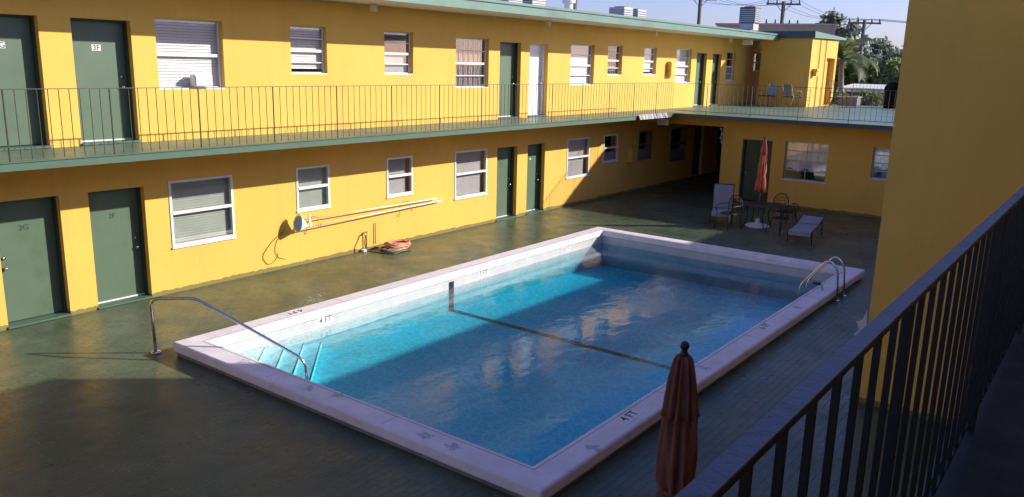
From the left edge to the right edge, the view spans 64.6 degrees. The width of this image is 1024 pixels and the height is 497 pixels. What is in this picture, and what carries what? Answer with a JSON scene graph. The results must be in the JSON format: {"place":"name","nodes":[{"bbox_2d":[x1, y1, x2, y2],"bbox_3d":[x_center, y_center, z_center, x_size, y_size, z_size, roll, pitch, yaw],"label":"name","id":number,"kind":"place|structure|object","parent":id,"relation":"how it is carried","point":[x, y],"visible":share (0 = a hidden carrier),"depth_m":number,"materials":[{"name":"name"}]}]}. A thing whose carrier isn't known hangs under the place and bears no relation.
{"place":"outdoors","nodes":[
{"label":"outdoors","id":0,"kind":"place"},
{"bbox_2d":[0,172,951,496],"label":"courtyard deck","id":1,"kind":"structure","parent":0,"point":[104,402],"depth_m":10.67,"materials":[{"name":"concrete"}]},
{"bbox_2d":[149,297,307,379],"bbox_3d":[-4.184,1.323,11.947,2.456,1.214,0.149,3,13,7],"label":"grab rail","id":2,"kind":"object","parent":1,"relation":"on","point":[156,351],"visible":0.99,"depth_m":11.84,"materials":[{"name":"silver metal"}]},
{"bbox_2d":[361,223,375,251],"bbox_3d":[-3.316,-0.255,18.905,0.126,0.620,0.460,11,16,36],"label":"garden tap","id":3,"kind":"object","parent":1,"relation":"on","point":[364,250],"visible":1,"depth_m":18.84,"materials":[{"name":"gold metal"}]},
{"bbox_2d":[364,237,410,253],"bbox_3d":[-2.842,-0.118,18.947,0.676,0.377,1.117,11,16,36],"label":"garden hose","id":4,"kind":"object","parent":1,"relation":"on","point":[400,245],"visible":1,"depth_m":18.83,"materials":[{"name":"orange rubber"}]},
{"bbox_2d":[0,0,779,330],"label":"apartment building","id":5,"kind":"structure","parent":1,"relation":"on","point":[90,230],"depth_m":16.93,"materials":[{"name":"yellow paint"}]},
{"bbox_2d":[0,14,51,150],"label":"door","id":6,"kind":"structure","parent":5,"relation":"in","point":[19,67],"depth_m":12.76,"materials":[{"name":"green paint"}]},
{"bbox_2d":[0,196,71,328],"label":"door","id":7,"kind":"structure","parent":5,"relation":"in","point":[30,247],"depth_m":13.32,"materials":[{"name":"green paint"}]},
{"bbox_2d":[70,18,140,145],"bbox_3d":[-6.918,-2.812,13.701,0.285,2.051,1.010,11,16,36],"label":"door","id":8,"kind":"structure","parent":5,"relation":"in","point":[100,47],"depth_m":13.78,"materials":[{"name":"green paint"}]},
{"bbox_2d":[88,187,153,308],"bbox_3d":[-6.975,-0.041,14.348,0.285,2.051,1.000,11,16,36],"label":"door","id":9,"kind":"structure","parent":5,"relation":"in","point":[116,219],"depth_m":14.45,"materials":[{"name":"green paint"}]},
{"bbox_2d":[154,18,224,89],"bbox_3d":[-5.920,-3.549,14.825,0.178,1.238,1.328,11,16,36],"label":"window","id":10,"kind":"structure","parent":5,"relation":"in","point":[172,61],"depth_m":14.86,"materials":[{"name":"white glass"}]},
{"bbox_2d":[190,74,212,86],"bbox_3d":[-5.751,-3.112,14.997,0.200,0.220,0.360,11,16,36],"label":"air conditioner","id":11,"kind":"object","parent":5,"relation":"on","point":[200,80],"depth_m":14.90,"materials":[{"name":"white paint"}]},
{"bbox_2d":[168,174,236,248],"bbox_3d":[-5.918,-0.723,15.463,0.130,1.269,1.360,11,16,36],"label":"window","id":12,"kind":"structure","parent":5,"relation":"in","point":[185,232],"depth_m":15.50,"materials":[{"name":"white paint"}]},
{"bbox_2d":[263,231,283,263],"bbox_3d":[-4.952,-0.015,16.871,0.020,0.666,0.570,11,16,36],"label":"cord","id":13,"kind":"object","parent":5,"relation":"hanging from","point":[275,247],"visible":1,"depth_m":16.89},
{"bbox_2d":[290,25,326,73],"bbox_3d":[-4.287,-4.129,16.880,0.178,0.968,0.938,11,16,36],"label":"window","id":14,"kind":"structure","parent":5,"relation":"in","point":[305,49],"depth_m":16.96,"materials":[{"name":"white glass"}]},
{"bbox_2d":[295,164,330,212],"bbox_3d":[-4.311,-1.306,17.480,0.128,0.959,0.920,11,16,36],"label":"window","id":15,"kind":"structure","parent":5,"relation":"in","point":[312,182],"depth_m":17.54,"materials":[{"name":"white paint"}]},
{"bbox_2d":[0,83,673,161],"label":"walkway railing","id":16,"kind":"object","parent":5,"relation":"attached to","point":[2,94],"visible":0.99,"depth_m":15.26,"materials":[{"name":"green paint"}]},
{"bbox_2d":[384,31,412,74],"bbox_3d":[-2.702,-4.556,18.909,0.176,0.968,0.938,11,16,36],"label":"window","id":17,"kind":"structure","parent":5,"relation":"in","point":[395,63],"depth_m":19.05,"materials":[{"name":"white glass"}]},
{"bbox_2d":[386,155,413,198],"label":"window","id":18,"kind":"structure","parent":5,"relation":"in","point":[398,180],"depth_m":19.57,"materials":[{"name":"white paint"}]},
{"bbox_2d":[454,148,486,199],"bbox_3d":[-1.128,-1.999,21.620,0.150,1.269,1.350,11,16,36],"label":"window","id":19,"kind":"structure","parent":5,"relation":"in","point":[463,181],"depth_m":21.67,"materials":[{"name":"white paint"}]},
{"bbox_2d":[456,37,487,87],"bbox_3d":[-1.097,-4.812,21.023,0.190,1.258,1.318,11,16,36],"label":"window","id":20,"kind":"structure","parent":5,"relation":"in","point":[469,51],"depth_m":21.14,"materials":[{"name":"white glass"}]},
{"bbox_2d":[496,146,516,220],"bbox_3d":[-0.234,-1.857,22.984,0.285,2.051,0.950,11,16,36],"label":"door","id":21,"kind":"structure","parent":5,"relation":"in","point":[505,156],"depth_m":23.17,"materials":[{"name":"green paint"}]},
{"bbox_2d":[498,42,520,118],"bbox_3d":[-0.143,-4.637,22.379,0.285,2.051,0.970,11,16,36],"label":"door","id":22,"kind":"structure","parent":5,"relation":"in","point":[508,51],"depth_m":22.54,"materials":[{"name":"green paint"}]},
{"bbox_2d":[501,0,521,2],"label":"condenser unit","id":23,"kind":"object","parent":5,"relation":"on","point":[519,1],"visible":0.1,"depth_m":26.09,"materials":[{"name":"grey metal"}]},
{"bbox_2d":[522,0,544,5],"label":"condenser unit","id":24,"kind":"object","parent":5,"relation":"on","point":[538,2],"visible":0.24,"depth_m":27.03,"materials":[{"name":"grey metal"}]},
{"bbox_2d":[526,143,543,214],"bbox_3d":[0.613,-2.086,24.068,0.285,2.051,0.900,11,16,36],"label":"door","id":25,"kind":"structure","parent":5,"relation":"in","point":[534,150],"depth_m":24.26,"materials":[{"name":"green paint"}]},
{"bbox_2d":[528,44,546,116],"bbox_3d":[0.671,-4.857,23.421,0.285,2.051,0.930,11,16,36],"label":"door","id":26,"kind":"structure","parent":5,"relation":"in","point":[537,51],"depth_m":23.60,"materials":[{"name":"white paint"}]},
{"bbox_2d":[562,0,576,9],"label":"vent stack","id":27,"kind":"object","parent":5,"relation":"on","point":[570,4],"visible":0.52,"depth_m":29.04,"materials":[{"name":"white paint"}]},
{"bbox_2d":[566,137,589,179],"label":"window","id":28,"kind":"structure","parent":5,"relation":"in","point":[576,148],"depth_m":25.78,"materials":[{"name":"white glass"}]},
{"bbox_2d":[570,44,592,84],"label":"window","id":29,"kind":"structure","parent":5,"relation":"in","point":[577,74],"depth_m":25.27,"materials":[{"name":"white paint"}]},
{"bbox_2d":[603,134,617,163],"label":"window","id":30,"kind":"structure","parent":5,"relation":"in","point":[608,157],"depth_m":27.33,"materials":[{"name":"white paint"}]},
{"bbox_2d":[607,45,619,74],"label":"window","id":31,"kind":"structure","parent":5,"relation":"in","point":[613,49],"depth_m":26.81,"materials":[{"name":"white glass"}]},
{"bbox_2d":[609,6,632,15],"bbox_3d":[4.312,-9.149,32.123,0.712,0.871,0.712,11,16,36],"label":"condenser unit","id":32,"kind":"object","parent":5,"relation":"on","point":[622,10],"visible":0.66,"depth_m":31.81,"materials":[{"name":"grey metal"}]},
{"bbox_2d":[627,147,636,162],"bbox_3d":[4.191,-3.271,28.245,0.181,0.520,0.412,11,16,36],"label":"meter box","id":33,"kind":"object","parent":5,"relation":"attached to","point":[631,154],"visible":1,"depth_m":28.13,"materials":[{"name":"yellow metal"}]},
{"bbox_2d":[633,9,645,17],"bbox_3d":[4.979,-9.320,32.980,0.712,0.851,0.712,11,16,36],"label":"condenser unit","id":34,"kind":"object","parent":5,"relation":"on","point":[639,13],"visible":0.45,"depth_m":32.58,"materials":[{"name":"grey metal"}]},
{"bbox_2d":[638,130,652,160],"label":"window","id":35,"kind":"structure","parent":5,"relation":"in","point":[645,153],"depth_m":29.27,"materials":[{"name":"white glass"}]},
{"bbox_2d":[643,47,655,74],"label":"window","id":36,"kind":"structure","parent":5,"relation":"in","point":[648,63],"depth_m":28.65,"materials":[{"name":"white glass"}]},
{"bbox_2d":[639,113,667,119],"bbox_3d":[4.533,-4.229,25.881,0.124,0.159,1.900,11,16,36],"label":"corrugated panel","id":37,"kind":"object","parent":5,"relation":"attached to","point":[651,116],"visible":1,"depth_m":25.87,"materials":[{"name":"white metal"}]},
{"bbox_2d":[666,62,675,75],"bbox_3d":[5.820,-6.557,29.587,0.181,0.520,0.412,11,16,36],"label":"meter box","id":38,"kind":"object","parent":5,"relation":"attached to","point":[671,68],"visible":1,"depth_m":29.46,"materials":[{"name":"yellow metal"}]},
{"bbox_2d":[669,127,686,161],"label":"window","id":39,"kind":"structure","parent":5,"relation":"in","point":[676,154],"depth_m":31.39,"materials":[{"name":"white glass"}]},
{"bbox_2d":[675,49,689,82],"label":"window","id":40,"kind":"structure","parent":5,"relation":"in","point":[681,73],"depth_m":30.79,"materials":[{"name":"white paint"}]},
{"bbox_2d":[691,126,701,177],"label":"door","id":41,"kind":"structure","parent":5,"relation":"in","point":[697,137],"depth_m":33.05,"materials":[{"name":"green paint"}]},
{"bbox_2d":[693,53,704,106],"bbox_3d":[7.321,-6.649,31.940,0.285,2.051,0.960,11,16,36],"label":"door","id":42,"kind":"structure","parent":5,"relation":"in","point":[700,56],"depth_m":32.19,"materials":[{"name":"green paint"}]},
{"bbox_2d":[709,54,718,105],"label":"door","id":43,"kind":"structure","parent":5,"relation":"in","point":[715,56],"depth_m":33.32,"materials":[{"name":"green paint"}]},
{"bbox_2d":[716,127,722,172],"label":"door","id":44,"kind":"structure","parent":5,"relation":"in","point":[720,131],"depth_m":34.92,"materials":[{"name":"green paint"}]},
{"bbox_2d":[725,52,733,80],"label":"window","id":45,"kind":"structure","parent":5,"relation":"in","point":[728,68],"depth_m":34.31,"materials":[{"name":"white paint"}]},
{"bbox_2d":[742,39,752,44],"bbox_3d":[9.638,-8.447,33.134,0.420,0.240,0.082,11,16,36],"label":"exit sign","id":46,"kind":"object","parent":5,"relation":"attached to","point":[747,42],"visible":0.98,"depth_m":33.10,"materials":[{"name":"white paint"}]},
{"bbox_2d":[752,53,759,71],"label":"window","id":47,"kind":"structure","parent":5,"relation":"in","point":[754,63],"depth_m":36.51,"materials":[{"name":"white paint"}]},
{"bbox_3d":[10.444,-9.622,36.213,1.060,0.243,1.610,11,16,36],"label":"roof duct","id":48,"kind":"object","parent":5,"relation":"on","visible":0},
{"bbox_2d":[739,6,760,29],"bbox_3d":[10.637,-10.282,36.206,0.732,1.051,0.732,11,16,36],"label":"condenser unit","id":49,"kind":"object","parent":48,"relation":"on","point":[749,17],"visible":0.99,"depth_m":35.95,"materials":[{"name":"metal"}]},
{"bbox_3d":[-4.215,-0.572,17.508,0.274,0.236,0.015,11,16,36],"label":"wall hook","id":50,"kind":"object","parent":5,"relation":"attached to","visible":0},
{"bbox_2d":[291,200,441,231],"bbox_3d":[-3.134,-0.898,18.731,0.299,0.390,4.781,11,16,36],"label":"skimmer net","id":51,"kind":"object","parent":50,"relation":"hanging from","point":[300,224],"visible":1,"depth_m":17.16,"materials":[{"name":"white paint"}]},
{"bbox_2d":[304,198,436,225],"bbox_3d":[-3.112,-0.944,18.821,0.142,0.250,4.241,11,16,35],"label":"pool brush","id":52,"kind":"object","parent":50,"relation":"hanging from","point":[309,220],"visible":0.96,"depth_m":18.54,"materials":[{"name":"white paint"}]},
{"bbox_2d":[173,227,864,496],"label":"swimming pool","id":53,"kind":"structure","parent":1,"relation":"in","point":[541,369],"depth_m":13.90,"materials":[{"name":"tile"}]},
{"bbox_2d":[797,256,845,301],"bbox_3d":[6.108,0.830,16.039,0.839,1.327,0.711,11,16,36],"label":"pool ladder","id":54,"kind":"object","parent":53,"relation":"attached to","point":[817,270],"visible":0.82,"depth_m":15.98,"materials":[{"name":"silver metal"}]},
{"bbox_2d":[654,341,699,496],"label":"parasol","id":55,"kind":"object","parent":1,"relation":"on","point":[676,458],"visible":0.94,"depth_m":5.83,"materials":[{"name":"orange fabric"}]},
{"bbox_2d":[709,183,734,225],"bbox_3d":[6.112,-1.309,23.528,0.625,1.051,1.462,5,13,16],"label":"patio chair","id":56,"kind":"object","parent":1,"relation":"on","point":[723,193],"visible":0.76,"depth_m":23.72,"materials":[{"name":"fabric"}]},
{"bbox_2d":[714,195,742,230],"bbox_3d":[6.042,-1.019,22.548,0.581,0.923,0.603,-7,15,-32],"label":"patio chair","id":57,"kind":"object","parent":1,"relation":"on","point":[729,213],"visible":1,"depth_m":22.58,"materials":[{"name":"black metal"}]},
{"bbox_2d":[745,137,768,228],"bbox_3d":[6.981,-1.863,22.707,0.680,2.536,0.680,11,16,36],"label":"parasol","id":58,"kind":"object","parent":1,"relation":"on","point":[760,185],"visible":1,"depth_m":22.62,"materials":[{"name":"orange fabric"}]},
{"bbox_2d":[743,201,776,228],"bbox_3d":[6.959,-0.938,22.919,0.980,0.649,0.980,11,16,36],"label":"patio table","id":59,"kind":"object","parent":1,"relation":"on","point":[753,204],"visible":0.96,"depth_m":22.80,"materials":[{"name":"black metal"}]},
{"bbox_2d":[637,103,894,218],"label":"terrace wing","id":60,"kind":"structure","parent":1,"relation":"on","point":[828,163],"depth_m":26.00,"materials":[{"name":"yellow paint"}]},
{"bbox_2d":[657,118,668,124],"bbox_3d":[5.206,-4.372,27.870,0.420,0.240,0.082,11,16,36],"label":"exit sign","id":61,"kind":"object","parent":60,"relation":"attached to","point":[663,121],"visible":0.98,"depth_m":27.84,"materials":[{"name":"white paint"}]},
{"bbox_2d":[739,139,772,201],"bbox_3d":[8.122,-2.576,26.921,0.998,2.058,0.138,11,16,36],"label":"door","id":62,"kind":"structure","parent":60,"relation":"in","point":[751,148],"depth_m":27.01,"materials":[{"name":"green wood"}]},
{"bbox_2d":[757,84,779,105],"bbox_3d":[10.746,-6.443,33.950,0.573,0.940,0.662,-4,14,-22],"label":"terrace chair","id":63,"kind":"object","parent":60,"relation":"on","point":[771,91],"visible":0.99,"depth_m":33.71,"materials":[{"name":"black metal"}]},
{"bbox_2d":[679,83,895,122],"bbox_3d":[10.185,-4.108,23.642,11.939,1.054,0.026,11,16,36],"label":"terrace railing","id":64,"kind":"object","parent":60,"relation":"on","point":[799,101],"visible":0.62,"depth_m":24.68,"materials":[{"name":"metal"}]},
{"bbox_2d":[780,84,801,107],"bbox_3d":[11.536,-6.300,33.406,0.662,0.940,0.573,-4,14,-22],"label":"terrace chair","id":65,"kind":"object","parent":60,"relation":"on","point":[788,93],"visible":0.98,"depth_m":33.27,"materials":[{"name":"fabric"}]},
{"bbox_2d":[757,31,846,106],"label":"utility block","id":66,"kind":"structure","parent":60,"relation":"on","point":[797,59],"depth_m":34.15,"materials":[{"name":"yellow paint"}]},
{"bbox_2d":[822,59,828,103],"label":"door","id":67,"kind":"structure","parent":66,"relation":"in","point":[827,63],"depth_m":36.14,"materials":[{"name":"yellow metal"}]},
{"bbox_2d":[781,141,828,183],"bbox_3d":[9.375,-2.758,25.836,1.390,1.259,0.210,11,16,36],"label":"window","id":68,"kind":"structure","parent":60,"relation":"in","point":[813,157],"depth_m":25.88,"materials":[{"name":"glass"}]},
{"bbox_2d":[824,80,846,107],"bbox_3d":[13.536,-6.424,33.733,0.735,1.125,0.625,11,16,36],"label":"chair","id":69,"kind":"object","parent":60,"relation":"on","point":[842,97],"visible":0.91,"depth_m":33.79,"materials":[{"name":"black metal"}]},
{"bbox_2d":[837,96,861,105],"bbox_3d":[15.229,-6.672,36.603,0.930,0.399,0.680,11,16,36],"label":"planter box","id":70,"kind":"object","parent":60,"relation":"on","point":[854,101],"visible":0.85,"depth_m":36.34,"materials":[{"name":"stone"}]},
{"bbox_2d":[849,82,883,103],"bbox_3d":[19.411,-6.274,34.065,10.200,1.054,0.026,11,16,36],"label":"terrace railing","id":71,"kind":"object","parent":60,"relation":"on","point":[866,91],"visible":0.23,"depth_m":36.56,"materials":[{"name":"black metal"}]},
{"bbox_2d":[869,147,889,180],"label":"window","id":72,"kind":"structure","parent":60,"relation":"in","point":[881,155],"depth_m":24.54,"materials":[{"name":"grey glass"}]},
{"bbox_2d":[883,81,898,108],"bbox_3d":[16.501,-6.575,34.611,1.126,1.159,1.138,11,16,36],"label":"covered grill","id":73,"kind":"object","parent":60,"relation":"on","point":[892,85],"visible":0.46,"depth_m":34.34,"materials":[{"name":"black plastic"}]},
{"bbox_2d":[765,202,795,235],"bbox_3d":[7.303,-0.851,21.948,0.603,0.923,0.581,-4,14,-22],"label":"patio chair","id":74,"kind":"object","parent":1,"relation":"on","point":[780,217],"visible":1,"depth_m":21.75,"materials":[{"name":"black metal"}]},
{"bbox_2d":[770,193,798,226],"bbox_3d":[7.744,-1.081,22.999,0.603,0.923,0.581,-2,13,-13],"label":"patio chair","id":75,"kind":"object","parent":1,"relation":"on","point":[781,197],"visible":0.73,"depth_m":23.13,"materials":[{"name":"black metal"}]},
{"bbox_2d":[786,214,824,245],"bbox_3d":[7.761,-0.489,21.393,0.625,0.484,1.999,8,15,28],"label":"sun lounger","id":76,"kind":"object","parent":1,"relation":"on","point":[799,228],"visible":1,"depth_m":21.30,"materials":[{"name":"fabric"}]},
{"bbox_2d":[854,312,866,334],"bbox_3d":[4.629,0.998,10.732,0.160,0.400,0.015,11,16,36],"label":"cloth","id":77,"kind":"object","parent":1,"relation":"on","point":[862,324],"visible":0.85,"depth_m":10.72,"materials":[{"name":"white fabric"}]},
{"bbox_2d":[858,0,1023,424],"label":"stair tower","id":78,"kind":"structure","parent":1,"relation":"on","point":[955,174],"depth_m":9.78,"materials":[{"name":"yellow paint"}]},
{"bbox_2d":[915,324,1023,496],"bbox_3d":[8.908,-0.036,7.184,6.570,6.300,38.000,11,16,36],"label":"walkway floor","id":79,"kind":"structure","parent":1,"relation":"on","point":[987,460],"depth_m":3.39,"materials":[{"name":"grey paint"}]},
{"bbox_2d":[674,186,1023,496],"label":"walkway railing","id":80,"kind":"object","parent":79,"relation":"on","point":[1000,310],"visible":1,"depth_m":2.18,"materials":[{"name":"metal"}]},
{"bbox_2d":[545,0,908,54],"label":"sky","id":81,"kind":"structure","parent":0,"point":[686,11],"materials":[{"name":"blue"}]},
{"bbox_2d":[715,23,837,40],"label":"flat roofed building","id":82,"kind":"structure","parent":0,"point":[830,29],"depth_m":45.08,"materials":[{"name":"grey paint"}]},
{"bbox_2d":[837,84,885,100],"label":"house","id":83,"kind":"structure","parent":0,"point":[850,87],"depth_m":46.41,"materials":[{"name":"white paint"}]},
{"label":"ground","id":84,"kind":"structure","parent":0,"visible":0},
{"bbox_2d":[694,0,706,24],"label":"utility pole","id":85,"kind":"object","parent":84,"relation":"on","point":[699,4],"visible":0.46,"depth_m":56.22,"materials":[{"name":"grey wood"}]},
{"bbox_2d":[700,0,905,22],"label":"power line","id":86,"kind":"object","parent":85,"relation":"attached to","point":[813,11],"visible":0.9,"depth_m":55.04,"materials":[{"name":"black paint"}]},
{"bbox_2d":[765,0,800,22],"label":"utility pole","id":87,"kind":"object","parent":84,"relation":"on","point":[783,4],"visible":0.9,"depth_m":54.81,"materials":[{"name":"grey wood"}]},
{"bbox_2d":[815,7,872,61],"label":"broadleaf tree","id":88,"kind":"object","parent":84,"relation":"on","point":[848,31],"visible":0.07,"depth_m":58.72,"materials":[{"name":"green plant"}]},
{"bbox_2d":[833,51,865,94],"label":"broadleaf tree","id":89,"kind":"object","parent":84,"relation":"on","point":[850,75],"visible":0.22,"depth_m":53.19,"materials":[{"name":"green plant"}]},
{"bbox_2d":[832,92,867,104],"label":"shrub","id":90,"kind":"object","parent":84,"relation":"on","point":[834,100],"visible":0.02,"depth_m":43.53,"materials":[{"name":"green plant"}]},
{"bbox_2d":[834,37,879,92],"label":"palm tree","id":91,"kind":"object","parent":84,"relation":"on","point":[844,53],"visible":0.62,"depth_m":45.09,"materials":[{"name":"green plant"}]},
{"bbox_2d":[848,18,880,55],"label":"utility pole","id":92,"kind":"object","parent":84,"relation":"on","point":[864,28],"visible":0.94,"depth_m":55.17,"materials":[{"name":"grey wood"}]},
{"bbox_2d":[859,89,881,105],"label":"shrub","id":93,"kind":"object","parent":84,"relation":"on","point":[871,96],"visible":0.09,"depth_m":43.11,"materials":[{"name":"green plant"}]},
{"bbox_2d":[864,95,882,105],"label":"shrub","id":94,"kind":"object","parent":84,"relation":"on","point":[877,99],"visible":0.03,"depth_m":41.06,"materials":[{"name":"green plant"}]},
{"bbox_2d":[853,35,900,63],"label":"broadleaf tree","id":95,"kind":"object","parent":84,"relation":"on","point":[881,47],"visible":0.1,"depth_m":63.28,"materials":[{"name":"green plant"}]},
{"bbox_2d":[857,56,901,84],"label":"broadleaf tree","id":96,"kind":"object","parent":84,"relation":"on","point":[887,70],"visible":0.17,"depth_m":52.42,"materials":[{"name":"green plant"}]},
{"bbox_2d":[870,49,902,66],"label":"broadleaf tree","id":97,"kind":"object","parent":84,"relation":"on","point":[893,54],"visible":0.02,"depth_m":56.37,"materials":[{"name":"green plant"}]},
{"bbox_2d":[888,74,898,82],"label":"broadleaf tree","id":98,"kind":"object","parent":84,"relation":"on","point":[892,78],"depth_m":51.44,"materials":[{"name":"green plant"}]}
]}

